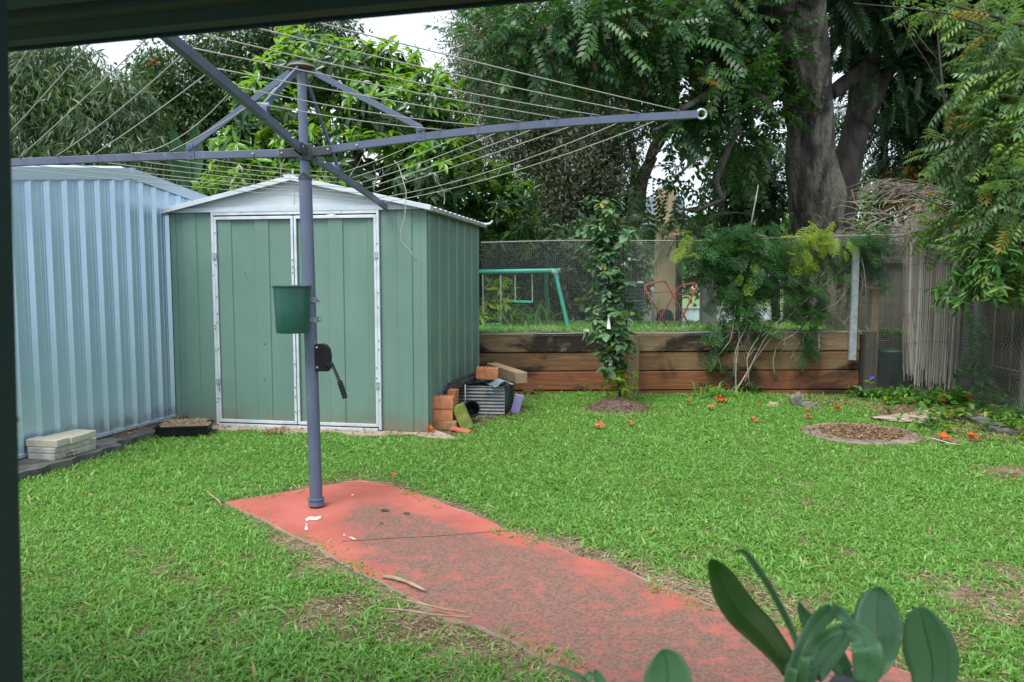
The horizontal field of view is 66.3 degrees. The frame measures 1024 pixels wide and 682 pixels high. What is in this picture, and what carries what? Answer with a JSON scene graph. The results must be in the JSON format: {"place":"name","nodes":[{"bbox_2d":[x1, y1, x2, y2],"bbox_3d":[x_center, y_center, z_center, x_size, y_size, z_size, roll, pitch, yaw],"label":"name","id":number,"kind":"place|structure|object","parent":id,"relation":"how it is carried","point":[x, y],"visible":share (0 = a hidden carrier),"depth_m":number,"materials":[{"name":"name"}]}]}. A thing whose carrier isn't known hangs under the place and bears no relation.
{"place":"outdoors","nodes":[
{"label":"outdoors","id":0,"kind":"place"},
{"bbox_2d":[212,422,456,439],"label":"pavement","id":1,"kind":"structure","parent":0,"point":[444,436],"depth_m":6.85,"materials":[{"name":"concrete"}]},
{"bbox_2d":[15,0,961,288],"label":"sky","id":2,"kind":"structure","parent":0,"point":[409,28],"materials":[{"name":"white"}]},
{"bbox_2d":[19,386,1023,681],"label":"lawn","id":3,"kind":"structure","parent":0,"point":[958,594],"depth_m":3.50,"materials":[{"name":"plant"}]},
{"bbox_2d":[0,0,23,681],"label":"patio post","id":4,"kind":"object","parent":3,"relation":"on","point":[11,652],"visible":1,"depth_m":0.89,"materials":[{"name":"metal"}]},
{"bbox_2d":[8,0,555,51],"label":"patio roof","id":5,"kind":"structure","parent":4,"relation":"on","point":[38,24],"depth_m":1.51,"materials":[{"name":"green paint"}]},
{"bbox_2d":[18,422,159,481],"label":"kerb","id":6,"kind":"structure","parent":3,"relation":"on","point":[37,467],"depth_m":5.80,"materials":[{"name":"concrete"}]},
{"bbox_2d":[28,443,95,459],"bbox_3d":[-3.302,0.808,5.763,0.225,0.046,0.400,1,5,13],"label":"paver","id":7,"kind":"object","parent":6,"relation":"on","point":[57,456],"visible":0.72,"depth_m":5.60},
{"bbox_2d":[27,437,95,453],"bbox_3d":[-3.303,0.762,5.764,0.230,0.044,0.410,1,5,12],"label":"paver","id":8,"kind":"object","parent":7,"relation":"on","point":[51,450],"visible":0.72,"depth_m":5.59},
{"bbox_2d":[26,436,68,447],"bbox_3d":[-3.333,0.724,5.624,0.250,0.054,0.121,1,5,9],"label":"paver","id":9,"kind":"object","parent":8,"relation":"on","point":[46,441],"visible":1,"depth_m":5.58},
{"bbox_2d":[47,433,81,443],"bbox_3d":[-3.285,0.716,5.741,0.230,0.052,0.111,1,5,12],"label":"paver","id":10,"kind":"object","parent":8,"relation":"on","point":[75,438],"visible":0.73,"depth_m":5.73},
{"bbox_2d":[60,431,90,440],"bbox_3d":[-3.267,0.708,5.849,0.210,0.050,0.096,1,5,13],"label":"paver","id":11,"kind":"object","parent":8,"relation":"on","point":[86,435],"visible":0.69,"depth_m":5.84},
{"bbox_2d":[69,429,95,436],"bbox_3d":[-3.261,0.701,5.945,0.190,0.048,0.081,1,5,15],"label":"paver","id":12,"kind":"object","parent":8,"relation":"on","point":[93,433],"visible":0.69,"depth_m":5.93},
{"bbox_2d":[12,165,223,458],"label":"storage shed","id":13,"kind":"structure","parent":3,"relation":"on","point":[94,327],"depth_m":6.24,"materials":[{"name":"blue metal"}]},
{"bbox_2d":[153,420,214,436],"bbox_3d":[-2.825,0.755,6.771,0.452,0.085,0.284,-1,5,-11],"label":"plant tray","id":14,"kind":"object","parent":3,"relation":"on","point":[160,431],"visible":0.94,"depth_m":6.65,"materials":[{"name":"black plastic"}]},
{"bbox_2d":[160,417,210,426],"bbox_3d":[-2.821,0.704,6.766,0.436,0.068,0.296,-1,5,-15],"label":"straw","id":15,"kind":"object","parent":14,"relation":"on","point":[175,423],"visible":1,"depth_m":6.78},
{"bbox_2d":[262,426,292,434],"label":"leaf litter","id":16,"kind":"object","parent":3,"relation":"on","point":[279,431],"visible":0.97,"depth_m":6.79,"materials":[{"name":"plant"}]},
{"bbox_2d":[160,174,492,431],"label":"garden shed","id":17,"kind":"structure","parent":3,"relation":"on","point":[398,326],"depth_m":6.96,"materials":[{"name":"green paint"}]},
{"bbox_2d":[212,216,297,423],"bbox_3d":[-2.296,-0.181,6.998,0.767,1.847,0.047,1,5,10],"label":"door","id":18,"kind":"structure","parent":17,"relation":"in","point":[259,247],"depth_m":7.02,"materials":[{"name":"green paint"}]},
{"bbox_2d":[293,215,379,426],"bbox_3d":[-1.532,-0.170,6.864,0.767,1.847,0.047,1,5,10],"label":"door","id":19,"kind":"structure","parent":17,"relation":"in","point":[345,254],"depth_m":6.87,"materials":[{"name":"green paint"}]},
{"bbox_2d":[433,420,458,429],"bbox_3d":[-0.592,0.748,7.012,0.210,0.075,0.110,1,5,11],"label":"brick","id":20,"kind":"object","parent":3,"relation":"on","point":[442,425],"visible":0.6,"depth_m":6.96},
{"bbox_2d":[433,409,453,420],"bbox_3d":[-0.619,0.654,7.024,0.187,0.107,0.119,0,5,0],"label":"brick","id":21,"kind":"object","parent":20,"relation":"on","point":[443,414],"visible":0.76,"depth_m":6.97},
{"bbox_2d":[433,395,454,408],"bbox_3d":[-0.618,0.544,7.016,0.198,0.108,0.134,0,5,0],"label":"brick","id":22,"kind":"object","parent":21,"relation":"on","point":[443,401],"visible":0.87,"depth_m":6.95,"materials":[{"name":"brick"}]},
{"bbox_2d":[449,427,471,433],"bbox_3d":[-0.450,0.783,6.884,0.190,0.044,0.080,2,5,23],"label":"roof tile","id":23,"kind":"object","parent":3,"relation":"on","point":[460,430],"visible":0.9,"depth_m":6.86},
{"bbox_2d":[453,402,473,428],"bbox_3d":[-0.438,0.678,7.006,0.189,0.254,0.075,1,5,9],"label":"mossy brick","id":24,"kind":"object","parent":3,"relation":"on","point":[462,416],"visible":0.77,"depth_m":6.97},
{"bbox_2d":[465,400,479,417],"bbox_3d":[-0.377,0.639,7.351,0.160,0.185,0.190,0,5,0],"label":"plant pot","id":25,"kind":"object","parent":3,"relation":"on","point":[473,408],"visible":0.74,"depth_m":7.39,"materials":[{"name":"black plastic"}]},
{"bbox_2d":[458,386,504,416],"bbox_3d":[-0.309,0.590,7.671,0.476,0.304,0.034,0,5,5],"label":"corrugated sheet","id":26,"kind":"object","parent":3,"relation":"on","point":[490,400],"visible":0.65,"depth_m":7.66,"materials":[{"name":"metal"}]},
{"bbox_2d":[505,382,513,414],"bbox_3d":[-0.272,0.573,8.004,0.552,0.280,0.580,0,5,4],"label":"corrugated sheet","id":27,"kind":"object","parent":3,"relation":"on","point":[509,394],"visible":0.63,"depth_m":7.93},
{"bbox_2d":[466,381,504,385],"bbox_3d":[-0.309,0.451,7.961,0.436,0.030,0.500,0,5,5],"label":"board","id":28,"kind":"object","parent":27,"relation":"on","point":[477,383],"visible":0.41,"depth_m":7.92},
{"bbox_2d":[443,375,478,394],"bbox_3d":[-0.506,0.421,7.633,0.070,0.116,0.723,2,5,25],"label":"burnt plank","id":29,"kind":"object","parent":28,"relation":"on","point":[463,383],"visible":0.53,"depth_m":7.59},
{"bbox_2d":[447,371,475,385],"bbox_3d":[-0.474,0.378,7.780,0.060,0.111,0.622,2,5,27],"label":"burnt plank","id":30,"kind":"object","parent":29,"relation":"on","point":[462,378],"visible":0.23,"depth_m":7.71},
{"bbox_2d":[478,378,513,386],"bbox_3d":[-0.173,0.395,7.806,0.208,0.063,0.593,-1,5,-18],"label":"roofing sheet","id":31,"kind":"object","parent":27,"relation":"on","point":[496,382],"visible":0.56,"depth_m":7.69,"materials":[{"name":"grey metal"}]},
{"bbox_2d":[476,366,497,379],"bbox_3d":[-0.246,0.318,7.800,0.220,0.123,0.155,0,5,0],"label":"brick","id":32,"kind":"object","parent":31,"relation":"on","point":[486,372],"visible":0.99,"depth_m":7.72,"materials":[{"name":"brick"}]},
{"bbox_2d":[487,363,526,383],"bbox_3d":[-0.061,0.332,8.203,0.125,0.125,0.862,-2,5,-22],"label":"timber post","id":33,"kind":"object","parent":27,"relation":"on","point":[512,375],"visible":0.76,"depth_m":7.94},
{"bbox_2d":[510,394,523,413],"bbox_3d":[0.050,0.627,7.775,0.132,0.218,0.062,0,5,0],"label":"plastic board","id":34,"kind":"object","parent":3,"relation":"on","point":[517,403],"visible":0.8,"depth_m":7.77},
{"bbox_2d":[521,379,534,392],"bbox_3d":[0.189,0.522,9.146,0.170,0.166,0.050,0,5,0],"label":"log end","id":35,"kind":"object","parent":3,"relation":"on","point":[528,386],"visible":0.88,"depth_m":9.12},
{"bbox_2d":[571,195,645,398],"bbox_3d":[1.013,-0.392,8.212,0.746,2.257,0.679,3,5,33],"label":"column fruit tree","id":36,"kind":"object","parent":3,"relation":"on","point":[608,358],"visible":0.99,"depth_m":8.10,"materials":[{"name":"green plant"}]},
{"bbox_2d":[590,397,648,412],"bbox_3d":[1.101,0.650,8.121,0.660,0.133,0.600,0,5,0],"label":"mulch mound","id":37,"kind":"object","parent":3,"relation":"on","point":[615,408],"visible":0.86,"depth_m":7.97,"materials":[{"name":"wood"}]},
{"bbox_2d":[582,395,652,413],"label":"bark chips","id":38,"kind":"object","parent":37,"relation":"on","point":[617,405],"visible":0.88,"depth_m":8.05,"materials":[{"name":"brown plant"}]},
{"bbox_2d":[479,330,876,394],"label":"retaining wall","id":39,"kind":"structure","parent":3,"relation":"on","point":[549,363],"depth_m":9.14,"materials":[{"name":"wood"}]},
{"bbox_2d":[676,380,747,399],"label":"grass tuft","id":40,"kind":"object","parent":3,"relation":"on","point":[712,392],"visible":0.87,"depth_m":8.82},
{"bbox_2d":[481,234,974,393],"bbox_3d":[2.459,-0.326,9.121,5.650,1.945,0.230,0,5,4],"label":"fence","id":41,"kind":"object","parent":3,"relation":"on","point":[873,324],"visible":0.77,"depth_m":9.03,"materials":[{"name":"metal"}]},
{"bbox_2d":[887,178,971,261],"bbox_3d":[4.728,-1.217,8.772,1.141,1.229,0.410,0,5,0],"label":"dry vine mat","id":42,"kind":"object","parent":41,"relation":"attached to","point":[915,223],"visible":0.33,"depth_m":8.71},
{"bbox_2d":[901,216,961,391],"bbox_3d":[4.738,-0.414,8.853,0.700,2.007,0.056,0,5,0],"label":"reed screen","id":43,"kind":"object","parent":41,"relation":"hanging from","point":[932,333],"visible":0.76,"depth_m":8.86,"materials":[{"name":"wicker"}]},
{"bbox_2d":[720,381,763,393],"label":"grass tuft","id":44,"kind":"object","parent":3,"relation":"on","point":[740,390],"visible":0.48,"depth_m":9.11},
{"bbox_2d":[670,210,906,393],"bbox_3d":[3.174,-0.439,9.104,2.762,2.136,1.139,0,5,0],"label":"asparagus fern","id":45,"kind":"object","parent":3,"relation":"on","point":[740,283],"visible":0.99,"depth_m":8.93,"materials":[{"name":"plant"}]},
{"bbox_2d":[788,391,804,406],"bbox_3d":[3.007,0.633,8.262,0.169,0.204,0.159,0,5,0],"label":"stone","id":46,"kind":"object","parent":3,"relation":"on","point":[797,398],"visible":0.67,"depth_m":8.20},
{"bbox_2d":[799,401,820,408],"bbox_3d":[3.093,0.674,8.120,0.222,0.104,0.143,0,5,0],"label":"stone","id":47,"kind":"object","parent":3,"relation":"on","point":[810,404],"visible":0.69,"depth_m":8.07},
{"bbox_2d":[804,395,857,405],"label":"leaf litter","id":48,"kind":"object","parent":3,"relation":"on","point":[842,399],"visible":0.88,"depth_m":8.57,"materials":[{"name":"plant"}]},
{"bbox_2d":[801,422,920,445],"bbox_3d":[3.014,0.830,6.800,0.952,0.080,0.950,0,5,0],"label":"concrete lid","id":49,"kind":"object","parent":3,"relation":"on","point":[893,441],"visible":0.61,"depth_m":6.57,"materials":[{"name":"concrete"}]},
{"bbox_2d":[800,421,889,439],"bbox_3d":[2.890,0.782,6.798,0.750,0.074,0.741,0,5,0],"label":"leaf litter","id":50,"kind":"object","parent":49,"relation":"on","point":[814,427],"visible":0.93,"depth_m":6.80,"materials":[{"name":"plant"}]},
{"bbox_2d":[819,420,906,439],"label":"leaf litter","id":51,"kind":"object","parent":49,"relation":"on","point":[847,431],"visible":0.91,"depth_m":6.76,"materials":[{"name":"plant"}]},
{"bbox_2d":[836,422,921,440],"bbox_3d":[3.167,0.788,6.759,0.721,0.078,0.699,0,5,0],"label":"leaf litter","id":52,"kind":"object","parent":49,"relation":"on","point":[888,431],"visible":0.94,"depth_m":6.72,"materials":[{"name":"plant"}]},
{"bbox_2d":[877,348,908,378],"bbox_3d":[4.603,0.268,9.472,0.410,0.335,0.408,0,5,0],"label":"plant tub","id":53,"kind":"object","parent":3,"relation":"on","point":[883,367],"visible":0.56,"depth_m":9.33,"materials":[{"name":"plastic"}]},
{"bbox_2d":[870,413,936,422],"bbox_3d":[3.771,0.740,7.477,0.655,0.065,0.356,0,5,0],"label":"stone","id":54,"kind":"object","parent":3,"relation":"on","point":[907,418],"visible":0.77,"depth_m":7.41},
{"bbox_2d":[826,230,1013,386],"bbox_3d":[5.774,-0.395,9.702,3.747,1.940,0.095,0,5,0],"label":"paling fence","id":55,"kind":"object","parent":3,"relation":"on","point":[890,315],"visible":0.13,"depth_m":9.71,"materials":[{"name":"wood"}]},
{"bbox_2d":[834,187,966,248],"bbox_3d":[4.759,-1.443,9.300,2.106,0.812,0.908,0,5,0],"label":"twig tangle","id":56,"kind":"object","parent":55,"relation":"on","point":[884,218],"visible":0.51,"depth_m":9.28,"materials":[{"name":"wood"}]},
{"bbox_2d":[828,356,1023,439],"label":"ground cover","id":57,"kind":"object","parent":3,"relation":"on","point":[923,400],"visible":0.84,"depth_m":8.27,"materials":[{"name":"green plant"}]},
{"bbox_2d":[909,410,945,416],"bbox_3d":[4.073,0.715,7.688,0.397,0.070,0.200,-1,5,-11],"label":"stone","id":58,"kind":"object","parent":3,"relation":"on","point":[924,412],"visible":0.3,"depth_m":7.64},
{"bbox_2d":[874,405,992,423],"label":"leaf litter","id":59,"kind":"object","parent":3,"relation":"on","point":[903,410],"visible":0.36,"depth_m":7.85,"materials":[{"name":"plant"}]},
{"bbox_2d":[853,0,1023,313],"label":"pinnate shrub","id":60,"kind":"object","parent":3,"relation":"on","point":[1002,155],"visible":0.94,"depth_m":7.40,"materials":[{"name":"green plant"}]},
{"bbox_2d":[938,431,950,440],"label":"fallen flower","id":61,"kind":"object","parent":3,"relation":"on","point":[943,434],"visible":1,"depth_m":6.44,"materials":[{"name":"orange plant"}]},
{"bbox_2d":[922,233,1023,318],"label":"lance leaf shrub","id":62,"kind":"object","parent":3,"relation":"on","point":[996,292],"visible":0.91,"depth_m":7.22,"materials":[{"name":"plant"}]},
{"bbox_2d":[962,310,993,399],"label":"climbing vine","id":63,"kind":"object","parent":3,"relation":"on","point":[975,346],"visible":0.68,"depth_m":8.64,"materials":[{"name":"green plant"}]},
{"bbox_2d":[947,422,1022,442],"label":"leaf litter","id":64,"kind":"object","parent":3,"relation":"on","point":[971,429],"visible":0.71,"depth_m":6.80,"materials":[{"name":"plant"}]},
{"bbox_2d":[960,411,1017,434],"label":"dark slab","id":65,"kind":"structure","parent":3,"relation":"on","point":[978,418],"depth_m":7.01,"materials":[{"name":"concrete"}]},
{"bbox_2d":[955,278,1023,420],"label":"chicken wire","id":66,"kind":"object","parent":3,"relation":"on","point":[965,329],"visible":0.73,"depth_m":8.05,"materials":[{"name":"metal"}]},
{"bbox_2d":[971,227,1023,398],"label":"side fence","id":67,"kind":"object","parent":3,"relation":"on","point":[1004,348],"visible":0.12,"depth_m":8.99,"materials":[{"name":"metal"}]},
{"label":"brick","id":68,"kind":"object","parent":3,"relation":"on","visible":0},
{"bbox_2d":[447,388,458,405],"bbox_3d":[-0.543,0.554,7.187,0.088,0.226,0.110,1,5,14],"label":"brick","id":69,"kind":"object","parent":68,"relation":"on","point":[453,391],"visible":0.53,"depth_m":7.15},
{"bbox_2d":[225,480,911,681],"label":"path","id":70,"kind":"structure","parent":0,"point":[611,623],"depth_m":3.40,"materials":[{"name":"red paint"}]},
{"bbox_2d":[9,23,706,506],"bbox_3d":[-1.179,-0.311,4.543,3.224,2.544,3.215,-4,6,-42],"label":"clothes hoist","id":71,"kind":"object","parent":70,"relation":"on","point":[317,357],"visible":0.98,"depth_m":4.45,"materials":[{"name":"grey metal"}]},
{"bbox_2d":[271,285,320,333],"bbox_3d":[-1.225,-0.182,4.438,0.250,0.268,0.260,0,5,0],"label":"peg bucket","id":72,"kind":"object","parent":71,"relation":"attached to","point":[292,308],"visible":1,"depth_m":4.34,"materials":[{"name":"green plastic"}]},
{"bbox_2d":[382,574,425,591],"bbox_3d":[-0.466,1.054,3.424,0.265,0.019,0.034,3,6,37],"label":"stick","id":73,"kind":"object","parent":70,"relation":"on","point":[391,577],"visible":1,"depth_m":3.44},
{"bbox_2d":[378,607,472,617],"bbox_3d":[-0.344,1.064,3.066,0.390,0.008,0.020,1,5,14],"label":"stick","id":74,"kind":"object","parent":70,"relation":"on","point":[413,611],"visible":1,"depth_m":3.06,"materials":[{"name":"wood"}]},
{"bbox_2d":[351,530,506,540],"bbox_3d":[-0.436,1.012,4.068,0.876,0.002,0.019,-1,5,-12],"label":"thin wire","id":75,"kind":"object","parent":70,"relation":"on","point":[424,536],"visible":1,"depth_m":4.06,"materials":[{"name":"metal"}]},
{"bbox_2d":[394,597,466,613],"bbox_3d":[-0.335,1.062,3.150,0.344,0.010,0.020,2,5,26],"label":"stick","id":76,"kind":"object","parent":70,"relation":"on","point":[444,609],"visible":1,"depth_m":3.13,"materials":[{"name":"wood"}]},
{"bbox_2d":[523,197,683,320],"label":"house","id":77,"kind":"structure","parent":0,"point":[651,199],"depth_m":26.74,"materials":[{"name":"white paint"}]},
{"bbox_2d":[479,289,857,370],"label":"terrain","id":78,"kind":"structure","parent":0,"point":[697,302],"depth_m":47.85,"materials":[{"name":"plant"}]},
{"bbox_2d":[9,45,203,191],"bbox_3d":[-6.502,-2.347,11.852,3.877,4.896,2.587,0,5,0],"label":"narrow leaf tree","id":79,"kind":"object","parent":78,"relation":"on","point":[34,76],"visible":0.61,"depth_m":11.37,"materials":[{"name":"green plant"}]},
{"bbox_2d":[161,124,202,190],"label":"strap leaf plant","id":80,"kind":"object","parent":79,"relation":"attached to","point":[195,132],"visible":0.59,"depth_m":11.15,"materials":[{"name":"plant"}]},
{"bbox_2d":[114,20,372,195],"bbox_3d":[-5.070,-3.501,14.959,4.752,6.314,3.001,0,5,0],"label":"flowering tree","id":81,"kind":"object","parent":78,"relation":"on","point":[199,100],"visible":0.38,"depth_m":14.36,"materials":[{"name":"green plant"}]},
{"bbox_2d":[191,24,476,213],"bbox_3d":[-2.311,-2.131,10.415,3.710,4.506,2.258,0,5,0],"label":"broad leaf tree","id":82,"kind":"object","parent":78,"relation":"on","point":[248,132],"visible":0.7,"depth_m":10.00,"materials":[{"name":"green plant"}]},
{"bbox_2d":[446,99,542,321],"bbox_3d":[-0.336,-1.943,11.645,1.601,3.368,1.975,0,5,0],"label":"long leaf shrub","id":83,"kind":"object","parent":78,"relation":"on","point":[510,204],"visible":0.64,"depth_m":11.34,"materials":[{"name":"green plant"}]},
{"bbox_2d":[479,276,527,325],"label":"young shrub","id":84,"kind":"object","parent":78,"relation":"on","point":[483,317],"visible":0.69,"depth_m":10.95,"materials":[{"name":"green plant"}]},
{"bbox_2d":[479,214,548,321],"bbox_3d":[-0.225,-1.021,12.530,1.720,2.299,1.886,0,5,0],"label":"hedge shrub","id":85,"kind":"object","parent":78,"relation":"on","point":[500,265],"visible":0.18,"depth_m":12.22,"materials":[{"name":"green plant"}]},
{"bbox_2d":[479,268,569,325],"bbox_3d":[-0.120,-0.608,11.207,1.817,0.846,1.390,0,5,0],"label":"swing set","id":86,"kind":"object","parent":78,"relation":"on","point":[545,271],"visible":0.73,"depth_m":10.75,"materials":[{"name":"teal metal"}]},
{"bbox_2d":[485,291,570,326],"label":"strappy grass","id":87,"kind":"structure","parent":78,"relation":"on","point":[531,317],"depth_m":10.78,"materials":[{"name":"green plant"}]},
{"bbox_2d":[498,203,588,320],"bbox_3d":[0.442,-1.062,12.837,1.718,2.440,1.770,2,5,29],"label":"hedge shrub","id":88,"kind":"object","parent":78,"relation":"on","point":[548,253],"visible":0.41,"depth_m":12.58,"materials":[{"name":"green plant"}]},
{"bbox_2d":[423,0,699,280],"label":"fine leaf tree","id":89,"kind":"object","parent":78,"relation":"on","point":[563,189],"visible":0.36,"depth_m":14.98,"materials":[{"name":"green plant"}]},
{"bbox_2d":[542,213,655,321],"bbox_3d":[1.559,-1.148,13.560,2.192,2.195,1.681,-2,5,-23],"label":"hedge shrub","id":90,"kind":"object","parent":78,"relation":"on","point":[587,280],"visible":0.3,"depth_m":13.27,"materials":[{"name":"green plant"}]},
{"bbox_2d":[524,218,695,320],"bbox_3d":[2.337,-2.173,23.883,5.940,4.677,5.014,0,5,0],"label":"distant tree","id":91,"kind":"object","parent":78,"relation":"on","point":[647,301],"visible":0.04,"depth_m":23.27,"materials":[{"name":"green plant"}]},
{"bbox_2d":[591,258,645,322],"bbox_3d":[1.653,-0.773,12.177,0.860,1.047,0.860,0,5,0],"label":"water tank","id":92,"kind":"object","parent":78,"relation":"on","point":[639,289],"visible":0.32,"depth_m":11.90,"materials":[{"name":"metal"}]},
{"bbox_2d":[650,287,654,320],"bbox_3d":[2.543,-0.626,14.195,0.094,0.712,0.070,0,5,0],"label":"drain pipe","id":93,"kind":"object","parent":78,"relation":"on","point":[652,289],"visible":0.75,"depth_m":14.17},
{"bbox_2d":[613,228,692,293],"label":"palm tree","id":94,"kind":"object","parent":78,"relation":"on","point":[645,244],"visible":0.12,"depth_m":17.87,"materials":[{"name":"green plant"}]},
{"bbox_2d":[655,309,673,321],"bbox_3d":[2.518,-0.381,12.911,0.310,0.295,0.310,0,5,0],"label":"barbecue","id":95,"kind":"object","parent":78,"relation":"on","point":[669,317],"visible":0.41,"depth_m":12.80,"materials":[{"name":"black metal"}]},
{"bbox_2d":[654,187,676,320],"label":"pillar","id":96,"kind":"structure","parent":78,"relation":"on","point":[668,275],"depth_m":14.28,"materials":[{"name":"wood"}]},
{"bbox_2d":[644,280,696,326],"bbox_3d":[2.058,-0.466,10.296,0.719,0.661,0.423,0,5,0],"label":"folding frame","id":97,"kind":"object","parent":78,"relation":"on","point":[672,297],"visible":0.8,"depth_m":10.18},
{"bbox_2d":[621,211,753,321],"bbox_3d":[3.080,-1.284,13.970,2.970,2.036,2.716,4,6,42],"label":"palm tree","id":98,"kind":"object","parent":78,"relation":"on","point":[679,290],"visible":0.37,"depth_m":13.84,"materials":[{"name":"green plant"}]},
{"bbox_2d":[699,259,716,324],"bbox_3d":[2.728,-0.720,10.877,0.200,1.040,0.200,0,5,0],"label":"grey post","id":99,"kind":"object","parent":78,"relation":"on","point":[703,316],"visible":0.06,"depth_m":10.81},
{"bbox_2d":[647,208,788,306],"bbox_3d":[7.142,-2.759,25.881,5.949,4.703,5.308,0,5,0],"label":"distant tree","id":100,"kind":"object","parent":78,"relation":"on","point":[687,278],"visible":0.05,"depth_m":25.07,"materials":[{"name":"green plant"}]},
{"bbox_2d":[675,307,770,321],"bbox_3d":[6.365,-0.680,23.995,3.150,0.730,0.055,0,5,0],"label":"steel fence","id":101,"kind":"object","parent":78,"relation":"on","point":[690,311],"visible":0.19,"depth_m":24.00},
{"bbox_2d":[424,0,1023,322],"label":"tree","id":102,"kind":"object","parent":78,"relation":"on","point":[791,63],"visible":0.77,"depth_m":10.45,"materials":[{"name":"green plant"}]},
{"bbox_2d":[680,124,788,321],"bbox_3d":[4.166,-2.100,14.235,2.194,3.684,1.908,-4,6,-41],"label":"shade shrub","id":103,"kind":"object","parent":78,"relation":"on","point":[772,212],"visible":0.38,"depth_m":13.96,"materials":[{"name":"green plant"}]},
{"bbox_2d":[671,108,874,320],"bbox_3d":[5.127,-2.338,15.735,3.440,4.144,3.352,-2,5,-19],"label":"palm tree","id":104,"kind":"object","parent":78,"relation":"on","point":[782,142],"visible":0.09,"depth_m":15.77,"materials":[{"name":"green plant"}]},
{"bbox_2d":[764,82,909,174],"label":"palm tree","id":105,"kind":"object","parent":78,"relation":"on","point":[839,112],"visible":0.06,"depth_m":16.00,"materials":[{"name":"plant"}]},
{"bbox_2d":[780,164,907,254],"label":"distant tree","id":106,"kind":"object","parent":78,"relation":"on","point":[866,207],"visible":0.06,"depth_m":25.77,"materials":[{"name":"green plant"}]},
{"bbox_2d":[835,109,925,230],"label":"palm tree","id":107,"kind":"object","parent":78,"relation":"on","point":[836,140],"visible":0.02,"depth_m":14.97,"materials":[{"name":"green plant"}]},
{"bbox_2d":[868,153,952,222],"bbox_3d":[6.342,-1.627,12.560,1.179,2.750,1.267,-4,6,-40],"label":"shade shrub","id":108,"kind":"object","parent":78,"relation":"on","point":[905,171],"visible":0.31,"depth_m":12.43,"materials":[{"name":"brown plant"}]},
{"bbox_2d":[863,113,1021,230],"bbox_3d":[7.709,-2.272,13.576,3.294,4.042,1.779,0,5,0],"label":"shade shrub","id":109,"kind":"object","parent":78,"relation":"on","point":[880,214],"visible":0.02,"depth_m":13.65,"materials":[{"name":"brown plant"}]},
{"bbox_2d":[479,318,1012,334],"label":"grass","id":110,"kind":"structure","parent":0,"point":[637,325],"depth_m":10.06,"materials":[{"name":"plant"}]},
{"bbox_2d":[555,548,959,681],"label":"orchid","id":111,"kind":"object","parent":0,"point":[874,631],"visible":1,"depth_m":1.16,"materials":[{"name":"green plant"}]},
{"bbox_2d":[847,178,953,208],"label":"dead palm frond","id":112,"kind":"object","parent":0,"point":[897,185],"visible":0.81,"depth_m":9.98,"materials":[{"name":"plant"}]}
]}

